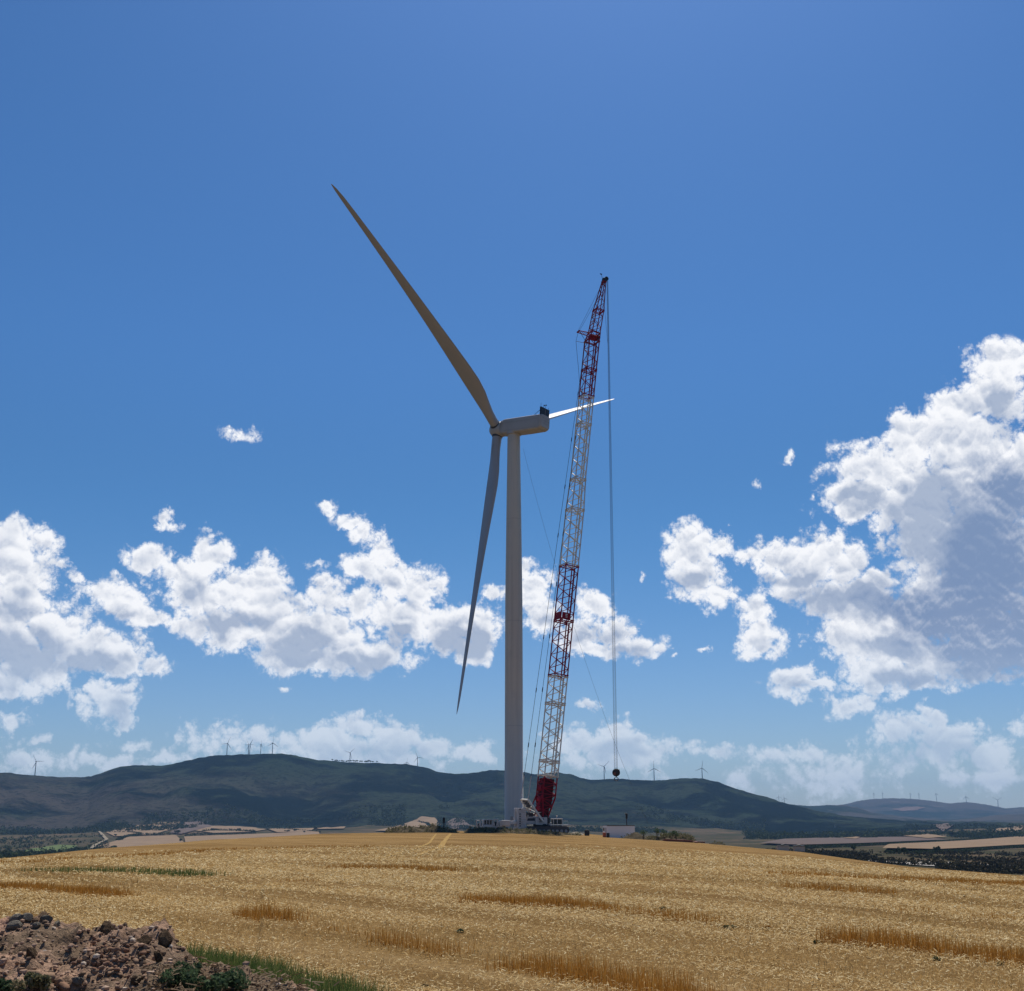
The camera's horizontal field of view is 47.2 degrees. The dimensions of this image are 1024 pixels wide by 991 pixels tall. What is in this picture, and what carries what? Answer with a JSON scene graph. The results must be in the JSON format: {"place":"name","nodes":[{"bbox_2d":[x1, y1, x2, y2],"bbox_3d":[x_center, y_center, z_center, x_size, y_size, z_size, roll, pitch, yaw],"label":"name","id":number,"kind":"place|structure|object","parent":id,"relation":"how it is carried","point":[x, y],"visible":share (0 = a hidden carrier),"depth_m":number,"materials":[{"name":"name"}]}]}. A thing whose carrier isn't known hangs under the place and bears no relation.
{"place":"outdoors","nodes":[
{"label":"outdoors","id":0,"kind":"place"},
{"bbox_2d":[26,845,76,850],"bbox_3d":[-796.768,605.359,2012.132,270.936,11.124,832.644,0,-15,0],"label":"field","id":1,"kind":"structure","parent":0,"point":[56,847],"depth_m":2217.69,"materials":[{"name":"green plant"}]},
{"bbox_2d":[90,831,107,847],"bbox_3d":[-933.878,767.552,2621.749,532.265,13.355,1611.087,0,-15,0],"label":"dirt road","id":2,"kind":"structure","parent":0,"point":[104,837],"depth_m":2734.14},
{"bbox_2d":[100,835,182,847],"bbox_3d":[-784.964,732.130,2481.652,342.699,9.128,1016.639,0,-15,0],"label":"field","id":3,"kind":"structure","parent":0,"point":[141,840],"depth_m":2569.26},
{"bbox_2d":[107,821,179,835],"bbox_3d":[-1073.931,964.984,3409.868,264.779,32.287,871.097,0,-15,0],"label":"field","id":4,"kind":"structure","parent":0,"point":[118,833],"depth_m":3307.76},
{"bbox_2d":[171,821,211,833],"bbox_3d":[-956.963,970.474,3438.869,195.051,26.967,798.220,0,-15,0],"label":"field","id":5,"kind":"structure","parent":0,"point":[188,829],"depth_m":3544.80,"materials":[{"name":"beige soil"}]},
{"bbox_2d":[197,826,264,832],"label":"field","id":6,"kind":"structure","parent":0,"point":[230,827],"depth_m":3463.55,"materials":[{"name":"beige soil"}]},
{"bbox_2d":[184,831,318,841],"bbox_3d":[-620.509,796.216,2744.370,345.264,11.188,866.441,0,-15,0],"label":"field","id":7,"kind":"structure","parent":0,"point":[205,837],"depth_m":2785.02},
{"bbox_2d":[270,828,313,831],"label":"field","id":8,"kind":"structure","parent":0,"point":[282,830],"depth_m":3282.69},
{"bbox_2d":[314,826,345,828],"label":"field","id":9,"kind":"structure","parent":0,"point":[331,827],"depth_m":3547.42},
{"bbox_2d":[379,816,438,830],"bbox_3d":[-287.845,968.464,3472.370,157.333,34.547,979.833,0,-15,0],"label":"dirt mound","id":10,"kind":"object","parent":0,"point":[430,820],"depth_m":3742.14,"materials":[{"name":"beige soil"}]},
{"bbox_2d":[446,818,471,828],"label":"field","id":11,"kind":"structure","parent":0,"point":[462,823],"depth_m":3668.78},
{"bbox_2d":[0,753,1023,990],"bbox_3d":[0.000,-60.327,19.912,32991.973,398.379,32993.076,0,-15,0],"label":"ground","id":12,"kind":"structure","parent":0,"point":[321,793],"depth_m":1180.84,"materials":[{"name":"yellow plant"}]},
{"bbox_2d":[0,833,109,858],"bbox_3d":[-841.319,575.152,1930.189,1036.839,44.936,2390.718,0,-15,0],"label":"scrub","id":13,"kind":"object","parent":12,"relation":"on","point":[7,853],"visible":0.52,"depth_m":2269.71,"materials":[{"name":"green plant"}]},
{"bbox_2d":[0,878,140,897],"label":"standing straw","id":14,"kind":"object","parent":12,"relation":"on","point":[57,887],"visible":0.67,"depth_m":28.59,"materials":[{"name":"yellow plant"}]},
{"bbox_2d":[22,865,232,876],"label":"grass strip","id":15,"kind":"object","parent":12,"relation":"on","point":[153,871],"depth_m":40.62,"materials":[{"name":"plant"}]},
{"bbox_2d":[115,832,170,840],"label":"hedge","id":16,"kind":"object","parent":12,"relation":"on","point":[133,834],"visible":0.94,"depth_m":3035.30,"materials":[{"name":"green plant"}]},
{"bbox_2d":[0,911,314,990],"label":"earth mound","id":17,"kind":"object","parent":12,"relation":"on","point":[65,937],"visible":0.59,"depth_m":7.24,"materials":[{"name":"soil"}]},
{"bbox_2d":[0,977,12,990],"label":"weed","id":18,"kind":"object","parent":17,"relation":"on","point":[4,984],"visible":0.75,"depth_m":6.46,"materials":[{"name":"green plant"}]},
{"bbox_2d":[5,920,22,930],"bbox_3d":[-3.415,2.954,8.044,0.086,0.083,0.105,-11,-19,35],"label":"rock","id":19,"kind":"object","parent":17,"relation":"on","point":[13,925],"visible":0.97,"depth_m":8.01,"materials":[{"name":"grey stone"}]},
{"bbox_2d":[8,913,22,922],"bbox_3d":[-3.448,2.956,8.179,0.110,0.084,0.094,3,-15,-11],"label":"rock","id":20,"kind":"object","parent":17,"relation":"on","point":[17,916],"visible":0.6,"depth_m":8.15,"materials":[{"name":"grey stone"}]},
{"bbox_2d":[22,913,32,921],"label":"rock","id":21,"kind":"object","parent":17,"relation":"on","point":[28,917],"visible":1,"depth_m":8.18,"materials":[{"name":"grey stone"}]},
{"bbox_2d":[10,972,52,990],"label":"weed","id":22,"kind":"object","parent":17,"relation":"on","point":[35,980],"visible":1,"depth_m":6.47,"materials":[{"name":"green plant"}]},
{"bbox_2d":[26,947,37,958],"bbox_3d":[-2.971,2.845,7.256,0.072,0.104,0.087,-24,-19,2],"label":"clod","id":23,"kind":"object","parent":17,"relation":"on","point":[31,951],"visible":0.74,"depth_m":7.23,"materials":[{"name":"soil"}]},
{"bbox_2d":[27,970,40,973],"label":"stone","id":24,"kind":"object","parent":17,"relation":"on","point":[34,971],"visible":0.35,"depth_m":6.75,"materials":[{"name":"brown stone"}]},
{"bbox_2d":[32,922,40,927],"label":"rock","id":25,"kind":"object","parent":17,"relation":"on","point":[36,924],"visible":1,"depth_m":7.95,"materials":[{"name":"grey stone"}]},
{"bbox_2d":[40,915,52,922],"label":"rock","id":26,"kind":"object","parent":17,"relation":"on","point":[49,918],"visible":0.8,"depth_m":8.20,"materials":[{"name":"grey stone"}]},
{"bbox_2d":[42,972,55,981],"bbox_3d":[-2.621,2.715,6.590,0.093,0.064,0.092,-3,-15,11],"label":"stone","id":27,"kind":"object","parent":17,"relation":"on","point":[52,975],"visible":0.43,"depth_m":6.60,"materials":[{"name":"brown stone"}]},
{"bbox_2d":[54,978,64,984],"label":"stone","id":28,"kind":"object","parent":17,"relation":"on","point":[57,981],"visible":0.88,"depth_m":6.65,"materials":[{"name":"brown stone"}]},
{"bbox_2d":[58,982,70,990],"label":"stone","id":29,"kind":"object","parent":17,"relation":"on","point":[63,986],"visible":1,"depth_m":6.60,"materials":[{"name":"brown stone"}]},
{"bbox_2d":[72,977,83,986],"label":"stone","id":30,"kind":"object","parent":17,"relation":"on","point":[78,981],"visible":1,"depth_m":6.64,"materials":[{"name":"grey stone"}]},
{"bbox_2d":[100,921,114,934],"bbox_3d":[-2.784,2.995,8.042,0.123,0.151,0.094,-5,-16,17],"label":"clod","id":31,"kind":"object","parent":17,"relation":"on","point":[106,927],"visible":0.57,"depth_m":8.04,"materials":[{"name":"soil"}]},
{"bbox_2d":[131,975,142,985],"bbox_3d":[-2.061,2.666,6.448,0.052,0.061,0.063,-11,-7,39],"label":"clod","id":32,"kind":"object","parent":17,"relation":"on","point":[134,978],"visible":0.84,"depth_m":6.43,"materials":[{"name":"soil"}]},
{"bbox_2d":[137,935,151,944],"bbox_3d":[-2.341,2.845,7.478,0.110,0.061,0.126,-3,13,-28],"label":"clod","id":33,"kind":"object","parent":17,"relation":"on","point":[146,939],"visible":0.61,"depth_m":7.47,"materials":[{"name":"soil"}]},
{"bbox_2d":[154,951,162,961],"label":"clod","id":34,"kind":"object","parent":17,"relation":"on","point":[158,955],"visible":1,"depth_m":6.75,"materials":[{"name":"soil"}]},
{"bbox_2d":[158,929,172,947],"bbox_3d":[-2.191,2.817,7.422,0.096,0.138,0.116,-3,-15,-9],"label":"clod","id":35,"kind":"object","parent":17,"relation":"on","point":[165,939],"visible":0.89,"depth_m":7.40,"materials":[{"name":"soil"}]},
{"bbox_2d":[159,967,197,990],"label":"weed","id":36,"kind":"object","parent":17,"relation":"on","point":[184,977],"visible":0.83,"depth_m":6.41,"materials":[{"name":"green plant"}]},
{"bbox_2d":[173,961,202,974],"bbox_3d":[-1.978,2.888,7.101,0.174,0.132,0.270,0,-15,0],"label":"weed","id":37,"kind":"object","parent":17,"relation":"on","point":[198,966],"visible":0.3,"depth_m":7.16,"materials":[{"name":"green plant"}]},
{"bbox_2d":[189,974,239,990],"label":"weed","id":38,"kind":"object","parent":17,"relation":"on","point":[206,985],"visible":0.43,"depth_m":6.34,"materials":[{"name":"green plant"}]},
{"bbox_2d":[209,966,250,990],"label":"weed","id":39,"kind":"object","parent":17,"relation":"on","point":[230,978],"visible":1,"depth_m":6.22,"materials":[{"name":"green plant"}]},
{"bbox_2d":[1,844,372,862],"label":"standing straw","id":40,"kind":"object","parent":12,"relation":"on","point":[143,853],"visible":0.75,"depth_m":77.19,"materials":[{"name":"yellow plant"}]},
{"bbox_2d":[0,803,408,834],"bbox_3d":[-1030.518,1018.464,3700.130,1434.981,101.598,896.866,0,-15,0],"label":"woodland","id":41,"kind":"object","parent":12,"relation":"on","point":[125,825],"visible":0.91,"depth_m":3792.03,"materials":[{"name":"green plant"}]},
{"bbox_2d":[184,832,255,835],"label":"hedge","id":42,"kind":"object","parent":12,"relation":"on","point":[195,834],"visible":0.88,"depth_m":2957.74,"materials":[{"name":"green plant"}]},
{"bbox_2d":[202,828,256,832],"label":"hedge","id":43,"kind":"object","parent":12,"relation":"on","point":[254,831],"visible":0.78,"depth_m":3242.36,"materials":[{"name":"green plant"}]},
{"bbox_2d":[205,947,259,966],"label":"grass","id":44,"kind":"structure","parent":12,"relation":"on","point":[232,957],"depth_m":12.54,"materials":[{"name":"green plant"}]},
{"bbox_2d":[132,954,338,990],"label":"green grass","id":45,"kind":"object","parent":12,"relation":"on","point":[266,974],"visible":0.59,"depth_m":6.58,"materials":[{"name":"green grass"}]},
{"bbox_2d":[232,899,314,921],"bbox_3d":[-4.203,7.107,20.130,0.692,0.384,2.970,9,-17,-29],"label":"standing straw","id":46,"kind":"object","parent":12,"relation":"on","point":[255,912],"visible":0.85,"depth_m":19.68,"materials":[{"name":"yellow plant"}]},
{"bbox_2d":[178,939,395,990],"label":"green grass","id":47,"kind":"structure","parent":12,"relation":"on","point":[341,985],"depth_m":11.50,"materials":[{"name":"green plant"}]},
{"bbox_2d":[265,828,320,832],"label":"hedge","id":48,"kind":"object","parent":12,"relation":"on","point":[297,829],"visible":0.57,"depth_m":3246.95,"materials":[{"name":"green plant"}]},
{"bbox_2d":[280,877,318,882],"bbox_3d":[-6.058,10.941,33.495,1.212,0.191,1.217,0,-15,0],"label":"standing straw","id":49,"kind":"object","parent":12,"relation":"on","point":[300,880],"visible":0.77,"depth_m":33.41,"materials":[{"name":"yellow plant"}]},
{"bbox_2d":[291,919,378,937],"bbox_3d":[-2.607,6.349,17.273,0.627,0.184,2.428,9,-18,-30],"label":"standing straw","id":50,"kind":"object","parent":12,"relation":"on","point":[337,928],"visible":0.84,"depth_m":17.20,"materials":[{"name":"yellow plant"}]},
{"bbox_2d":[317,863,475,871],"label":"standing straw","id":51,"kind":"object","parent":12,"relation":"on","point":[421,867],"visible":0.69,"depth_m":43.39,"materials":[{"name":"yellow plant"}]},
{"bbox_2d":[371,834,435,859],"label":"wheel track","id":52,"kind":"structure","parent":12,"relation":"on","point":[430,841],"depth_m":100.72,"materials":[{"name":"soil"}]},
{"bbox_2d":[366,925,475,956],"bbox_3d":[-1.300,5.707,15.106,0.730,0.259,2.075,11,-18,-34],"label":"standing straw","id":53,"kind":"object","parent":12,"relation":"on","point":[379,938],"visible":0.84,"depth_m":15.08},
{"bbox_2d":[386,825,455,832],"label":"soil heap","id":54,"kind":"object","parent":12,"relation":"on","point":[419,829],"visible":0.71,"depth_m":228.32,"materials":[{"name":"brown soil"}]},
{"bbox_2d":[384,823,458,832],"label":"weeds","id":55,"kind":"object","parent":12,"relation":"on","point":[391,829],"visible":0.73,"depth_m":229.11,"materials":[{"name":"plant"}]},
{"bbox_2d":[413,834,450,855],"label":"wheel track","id":56,"kind":"structure","parent":12,"relation":"on","point":[446,838],"depth_m":102.84,"materials":[{"name":"beige soil"}]},
{"bbox_2d":[476,819,509,828],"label":"truck","id":57,"kind":"object","parent":12,"relation":"on","point":[487,823],"visible":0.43,"depth_m":251.26,"materials":[{"name":"grey metal"}]},
{"bbox_2d":[0,842,1023,990],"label":"stubble","id":58,"kind":"object","parent":12,"relation":"on","point":[560,941],"visible":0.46,"depth_m":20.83,"materials":[{"name":"yellow plant"}]},
{"bbox_2d":[465,828,579,835],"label":"soil heap","id":59,"kind":"object","parent":12,"relation":"on","point":[469,830],"visible":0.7,"depth_m":235.56,"materials":[{"name":"brown soil"}]},
{"bbox_2d":[464,826,580,835],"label":"weeds","id":60,"kind":"object","parent":12,"relation":"on","point":[527,829],"visible":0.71,"depth_m":235.88,"materials":[{"name":"plant"}]},
{"bbox_2d":[453,890,618,910],"bbox_3d":[0.418,7.906,22.967,1.011,0.292,3.999,14,-20,-42],"label":"standing straw","id":61,"kind":"object","parent":12,"relation":"on","point":[554,900],"visible":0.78,"depth_m":22.87,"materials":[{"name":"yellow plant"}]},
{"bbox_2d":[510,273,619,832],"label":"crawler crane","id":62,"kind":"object","parent":12,"relation":"on","point":[544,796],"visible":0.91,"depth_m":275.30,"materials":[{"name":"red paint"}]},
{"bbox_2d":[584,830,589,835],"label":"bin","id":63,"kind":"object","parent":12,"relation":"on","point":[586,832],"visible":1,"depth_m":233.20,"materials":[{"name":"black metal"}]},
{"bbox_2d":[482,948,720,990],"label":"standing straw","id":64,"kind":"object","parent":12,"relation":"on","point":[579,969],"visible":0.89,"depth_m":11.82,"materials":[{"name":"plant"}]},
{"bbox_2d":[436,804,766,832],"bbox_3d":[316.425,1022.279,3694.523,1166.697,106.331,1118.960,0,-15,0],"label":"woodland","id":65,"kind":"object","parent":12,"relation":"on","point":[579,828],"visible":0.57,"depth_m":3946.97,"materials":[{"name":"green plant"}]},
{"bbox_2d":[602,825,634,837],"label":"container","id":66,"kind":"object","parent":12,"relation":"on","point":[616,831],"visible":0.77,"depth_m":227.65,"materials":[{"name":"metal"}]},
{"bbox_2d":[623,832,645,839],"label":"soil heap","id":67,"kind":"object","parent":12,"relation":"on","point":[634,835],"visible":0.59,"depth_m":218.49,"materials":[{"name":"brown soil"}]},
{"bbox_2d":[590,902,725,923],"bbox_3d":[2.456,7.147,20.206,0.842,0.234,3.072,9,-17,-29],"label":"standing straw","id":68,"kind":"object","parent":12,"relation":"on","point":[654,910],"visible":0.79,"depth_m":19.98,"materials":[{"name":"plant"}]},
{"bbox_2d":[644,834,694,842],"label":"soil heap","id":69,"kind":"object","parent":12,"relation":"on","point":[673,837],"visible":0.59,"depth_m":214.37,"materials":[{"name":"brown soil"}]},
{"bbox_2d":[644,831,695,841],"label":"weeds","id":70,"kind":"object","parent":12,"relation":"on","point":[680,833],"visible":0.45,"depth_m":214.98,"materials":[{"name":"green plant"}]},
{"bbox_2d":[723,925,735,928],"bbox_3d":[3.347,6.636,18.010,0.213,0.099,0.167,0,-15,0],"label":"weed","id":71,"kind":"object","parent":12,"relation":"on","point":[726,926],"visible":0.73,"depth_m":18.02,"materials":[{"name":"green plant"}]},
{"bbox_2d":[776,844,788,850],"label":"trough","id":72,"kind":"object","parent":12,"relation":"on","point":[783,847],"visible":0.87,"depth_m":204.47,"materials":[{"name":"metal"}]},
{"bbox_2d":[793,844,804,851],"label":"trough","id":73,"kind":"object","parent":12,"relation":"on","point":[799,848],"visible":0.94,"depth_m":204.45,"materials":[{"name":"metal"}]},
{"bbox_2d":[778,880,897,893],"bbox_3d":[8.642,10.430,31.263,3.078,0.322,1.592,-6,-16,20],"label":"standing straw","id":74,"kind":"object","parent":12,"relation":"on","point":[814,886],"visible":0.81,"depth_m":31.13,"materials":[{"name":"yellow plant"}]},
{"bbox_2d":[741,823,1023,838],"bbox_3d":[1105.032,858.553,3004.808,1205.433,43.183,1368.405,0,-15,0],"label":"woodland","id":75,"kind":"object","parent":12,"relation":"on","point":[960,833],"visible":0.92,"depth_m":2678.51,"materials":[{"name":"green plant"}]},
{"bbox_2d":[761,848,1023,873],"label":"scrub","id":76,"kind":"object","parent":12,"relation":"on","point":[1003,864],"visible":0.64,"depth_m":693.79,"materials":[{"name":"green plant"}]},
{"bbox_2d":[765,869,1023,886],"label":"standing straw","id":77,"kind":"object","parent":12,"relation":"on","point":[965,880],"visible":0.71,"depth_m":42.74,"materials":[{"name":"yellow plant"}]},
{"bbox_2d":[804,836,995,848],"bbox_3d":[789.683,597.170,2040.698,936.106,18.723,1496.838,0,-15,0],"label":"hedge","id":78,"kind":"object","parent":12,"relation":"on","point":[807,846],"visible":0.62,"depth_m":1660.95,"materials":[{"name":"green plant"}]},
{"bbox_2d":[896,847,906,854],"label":"tree","id":79,"kind":"object","parent":12,"relation":"on","point":[903,849],"visible":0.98,"depth_m":954.59,"materials":[{"name":"green plant"}]},
{"bbox_2d":[885,904,931,912],"bbox_3d":[7.919,8.249,23.427,0.893,0.216,0.985,-8,-17,26],"label":"standing straw","id":80,"kind":"object","parent":12,"relation":"on","point":[905,908],"visible":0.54,"depth_m":23.40,"materials":[{"name":"yellow plant"}]},
{"bbox_2d":[816,924,1023,967],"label":"standing straw","id":81,"kind":"object","parent":12,"relation":"on","point":[900,941],"visible":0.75,"depth_m":14.97,"materials":[{"name":"yellow plant"}]},
{"bbox_2d":[885,845,1023,853],"bbox_3d":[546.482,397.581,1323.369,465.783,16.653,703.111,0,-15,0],"label":"hedge","id":82,"kind":"object","parent":12,"relation":"on","point":[919,851],"visible":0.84,"depth_m":1191.43,"materials":[{"name":"green plant"}]},
{"bbox_2d":[905,823,1023,826],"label":"hedge","id":83,"kind":"object","parent":12,"relation":"on","point":[974,824],"visible":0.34,"depth_m":3877.54,"materials":[{"name":"green plant"}]},
{"bbox_2d":[963,909,1023,920],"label":"standing straw","id":84,"kind":"object","parent":12,"relation":"on","point":[995,916],"visible":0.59,"depth_m":22.41,"materials":[{"name":"yellow plant"}]},
{"bbox_2d":[0,0,1023,807],"label":"sky","id":85,"kind":"structure","parent":0,"point":[244,477],"materials":[{"name":"blue"}]},
{"bbox_2d":[665,839,692,842],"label":"steel beam","id":86,"kind":"structure","parent":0,"point":[676,840],"depth_m":201.55,"materials":[{"name":"metal"}]},
{"bbox_2d":[760,837,940,844],"bbox_3d":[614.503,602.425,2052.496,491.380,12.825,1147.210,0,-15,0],"label":"field","id":87,"kind":"structure","parent":0,"point":[802,841],"depth_m":2122.78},
{"bbox_2d":[894,807,923,810],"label":"field","id":88,"kind":"structure","parent":0,"point":[908,808],"depth_m":10878.78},
{"bbox_2d":[906,834,946,837],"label":"field","id":89,"kind":"structure","parent":0,"point":[928,835],"depth_m":2613.90,"materials":[{"name":"beige soil"}]},
{"bbox_2d":[868,860,987,866],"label":"gravel road","id":90,"kind":"structure","parent":0,"point":[921,863],"depth_m":665.83,"materials":[{"name":"beige gravel"}]},
{"bbox_2d":[933,823,953,830],"bbox_3d":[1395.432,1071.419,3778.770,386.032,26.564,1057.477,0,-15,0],"label":"field","id":91,"kind":"structure","parent":0,"point":[943,826],"depth_m":3612.11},
{"bbox_2d":[883,836,1023,848],"bbox_3d":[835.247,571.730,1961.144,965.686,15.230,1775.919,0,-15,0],"label":"field","id":92,"kind":"structure","parent":0,"point":[1017,840],"depth_m":1595.99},
{"bbox_2d":[995,826,1022,830],"bbox_3d":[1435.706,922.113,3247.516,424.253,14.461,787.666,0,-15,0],"label":"field","id":93,"kind":"structure","parent":0,"point":[1015,828],"depth_m":3345.26,"materials":[{"name":"beige soil"}]},
{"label":"work pad","id":94,"kind":"structure","parent":0,"visible":0},
{"bbox_2d":[331,184,613,829],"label":"wind turbine","id":95,"kind":"object","parent":94,"relation":"on","point":[513,430],"visible":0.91,"depth_m":292.52,"materials":[{"name":"paint"}]},
{"bbox_2d":[525,457,648,824],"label":"tag line","id":96,"kind":"object","parent":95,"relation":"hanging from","point":[581,649],"visible":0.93,"depth_m":273.87,"materials":[{"name":"fabric"}]}
]}

